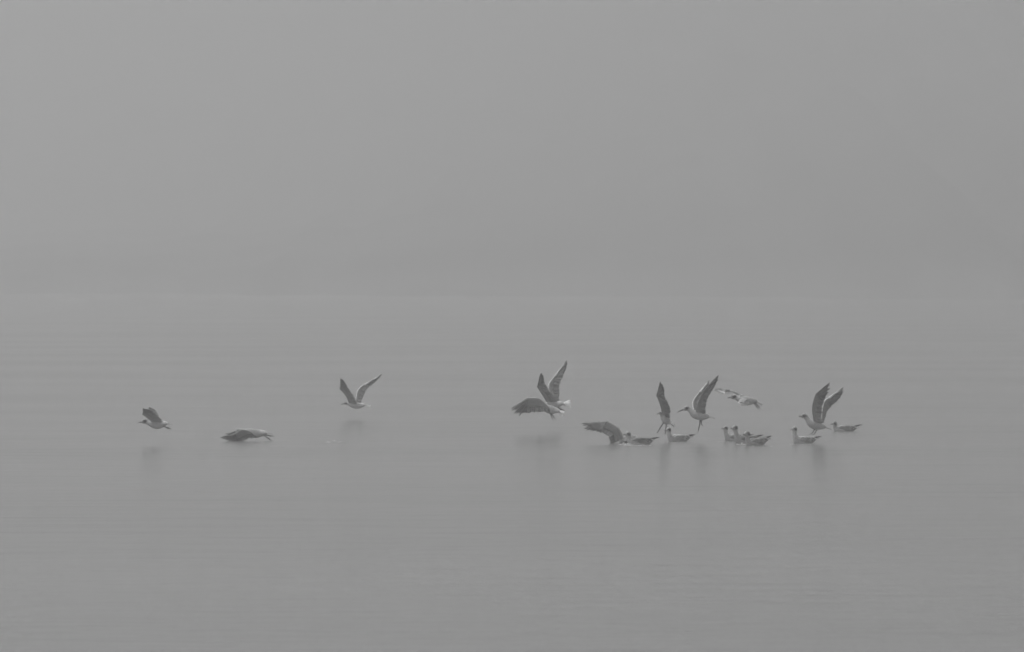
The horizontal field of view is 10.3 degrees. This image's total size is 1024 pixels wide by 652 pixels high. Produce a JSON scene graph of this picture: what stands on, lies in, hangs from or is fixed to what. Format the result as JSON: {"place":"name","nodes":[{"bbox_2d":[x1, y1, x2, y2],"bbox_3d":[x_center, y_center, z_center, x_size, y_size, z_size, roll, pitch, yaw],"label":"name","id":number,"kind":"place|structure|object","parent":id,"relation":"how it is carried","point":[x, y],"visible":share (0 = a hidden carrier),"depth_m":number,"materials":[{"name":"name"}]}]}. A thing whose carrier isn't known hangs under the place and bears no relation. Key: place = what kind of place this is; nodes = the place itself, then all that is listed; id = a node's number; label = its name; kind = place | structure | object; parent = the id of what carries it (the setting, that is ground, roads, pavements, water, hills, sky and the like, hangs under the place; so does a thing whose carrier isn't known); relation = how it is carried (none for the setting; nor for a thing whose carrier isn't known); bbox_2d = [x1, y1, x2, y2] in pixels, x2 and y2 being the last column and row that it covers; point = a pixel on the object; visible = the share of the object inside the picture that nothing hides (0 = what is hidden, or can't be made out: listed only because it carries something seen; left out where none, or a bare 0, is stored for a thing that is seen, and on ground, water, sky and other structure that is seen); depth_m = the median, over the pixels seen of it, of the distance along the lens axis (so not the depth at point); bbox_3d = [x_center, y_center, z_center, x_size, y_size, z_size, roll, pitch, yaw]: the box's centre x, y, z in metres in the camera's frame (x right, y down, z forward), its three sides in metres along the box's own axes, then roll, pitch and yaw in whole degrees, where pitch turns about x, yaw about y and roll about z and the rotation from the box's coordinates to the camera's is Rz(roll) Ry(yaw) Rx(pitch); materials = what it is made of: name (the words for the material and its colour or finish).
{"place":"outdoors","nodes":[
{"label":"outdoors","id":0,"kind":"place"},
{"bbox_2d":[138,407,172,428],"bbox_3d":[-3.951,0.997,61.500,0.454,0.241,0.501,1,1,44],"label":"gull","id":1,"kind":"object","parent":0,"point":[154,418],"visible":1,"depth_m":61.46,"materials":[{"name":"grey"}]},
{"bbox_2d":[220,428,274,440],"bbox_3d":[-2.904,1.201,62.634,0.590,0.151,0.564,0,1,0],"label":"gull","id":2,"kind":"object","parent":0,"point":[238,434],"visible":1,"depth_m":62.52,"materials":[{"name":"grey"}]},
{"bbox_2d":[340,374,381,408],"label":"gull","id":3,"kind":"object","parent":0,"point":[352,402],"visible":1,"depth_m":72.11,"materials":[{"name":"grey"}]},
{"bbox_2d":[0,293,1023,651],"bbox_3d":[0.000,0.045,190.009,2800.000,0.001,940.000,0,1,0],"label":"water","id":4,"kind":"structure","parent":0,"point":[440,497],"depth_m":51.41,"materials":[{"name":"grey liquid"}]},
{"bbox_2d":[582,421,637,442],"bbox_3d":[1.092,1.164,61.755,0.579,0.273,0.367,0,1,-27],"label":"gull","id":5,"kind":"object","parent":4,"relation":"on","point":[612,431],"visible":0.84,"depth_m":61.77,"materials":[{"name":"grey"}]},
{"bbox_2d":[623,431,659,443],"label":"gull","id":6,"kind":"object","parent":4,"relation":"on","point":[639,440],"visible":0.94,"depth_m":61.24,"materials":[{"name":"grey"}]},
{"bbox_2d":[664,427,694,441],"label":"gull","id":7,"kind":"object","parent":4,"relation":"on","point":[675,437],"visible":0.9,"depth_m":62.32,"materials":[{"name":"grey"}]},
{"bbox_2d":[721,425,753,440],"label":"gull","id":8,"kind":"object","parent":4,"relation":"on","point":[727,437],"visible":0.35,"depth_m":62.55,"materials":[{"name":"grey"}]},
{"bbox_2d":[730,425,761,442],"bbox_3d":[2.550,1.208,61.722,0.428,0.275,0.117,0,1,-30],"label":"gull","id":9,"kind":"object","parent":4,"relation":"on","point":[738,438],"visible":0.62,"depth_m":61.63,"materials":[{"name":"grey"}]},
{"bbox_2d":[743,431,770,445],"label":"gull","id":10,"kind":"object","parent":4,"relation":"on","point":[756,441],"visible":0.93,"depth_m":60.90,"materials":[{"name":"grey"}]},
{"bbox_2d":[790,426,821,442],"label":"gull","id":11,"kind":"object","parent":4,"relation":"on","point":[802,439],"visible":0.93,"depth_m":61.66,"materials":[{"name":"grey"}]},
{"bbox_2d":[830,421,860,430],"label":"gull","id":12,"kind":"object","parent":4,"relation":"on","point":[845,427],"visible":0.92,"depth_m":66.23,"materials":[{"name":"grey"}]},
{"bbox_2d":[0,0,1023,299],"bbox_3d":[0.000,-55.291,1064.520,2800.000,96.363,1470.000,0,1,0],"label":"sky","id":13,"kind":"structure","parent":0,"point":[758,148],"depth_m":649.50,"materials":[{"name":"grey"}]},
{"bbox_2d":[511,397,564,420],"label":"gull","id":14,"kind":"object","parent":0,"point":[527,405],"visible":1,"depth_m":65.78,"materials":[{"name":"grey"}]},
{"bbox_2d":[537,360,570,410],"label":"gull","id":15,"kind":"object","parent":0,"point":[550,394],"visible":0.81,"depth_m":66.90,"materials":[{"name":"grey"}]},
{"bbox_2d":[656,382,674,433],"bbox_3d":[1.698,0.904,62.848,0.198,0.594,0.614,0,1,6],"label":"gull","id":16,"kind":"object","parent":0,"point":[664,412],"visible":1,"depth_m":62.73,"materials":[{"name":"grey"}]},
{"bbox_2d":[677,375,718,430],"bbox_3d":[2.041,0.858,62.670,0.456,0.643,0.458,0,1,0],"label":"gull","id":17,"kind":"object","parent":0,"point":[699,401],"visible":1,"depth_m":62.56,"materials":[{"name":"grey"}]},
{"bbox_2d":[713,388,762,408],"bbox_3d":[2.498,0.789,61.315,0.390,0.243,0.777,0,1,-21],"label":"gull","id":18,"kind":"object","parent":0,"point":[741,400],"visible":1,"depth_m":61.27,"materials":[{"name":"grey"}]},
{"bbox_2d":[799,383,843,434],"bbox_3d":[3.382,0.905,62.248,0.378,0.577,0.423,0,1,25],"label":"gull","id":19,"kind":"object","parent":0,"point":[821,405],"visible":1,"depth_m":62.12,"materials":[{"name":"grey"}]}
]}

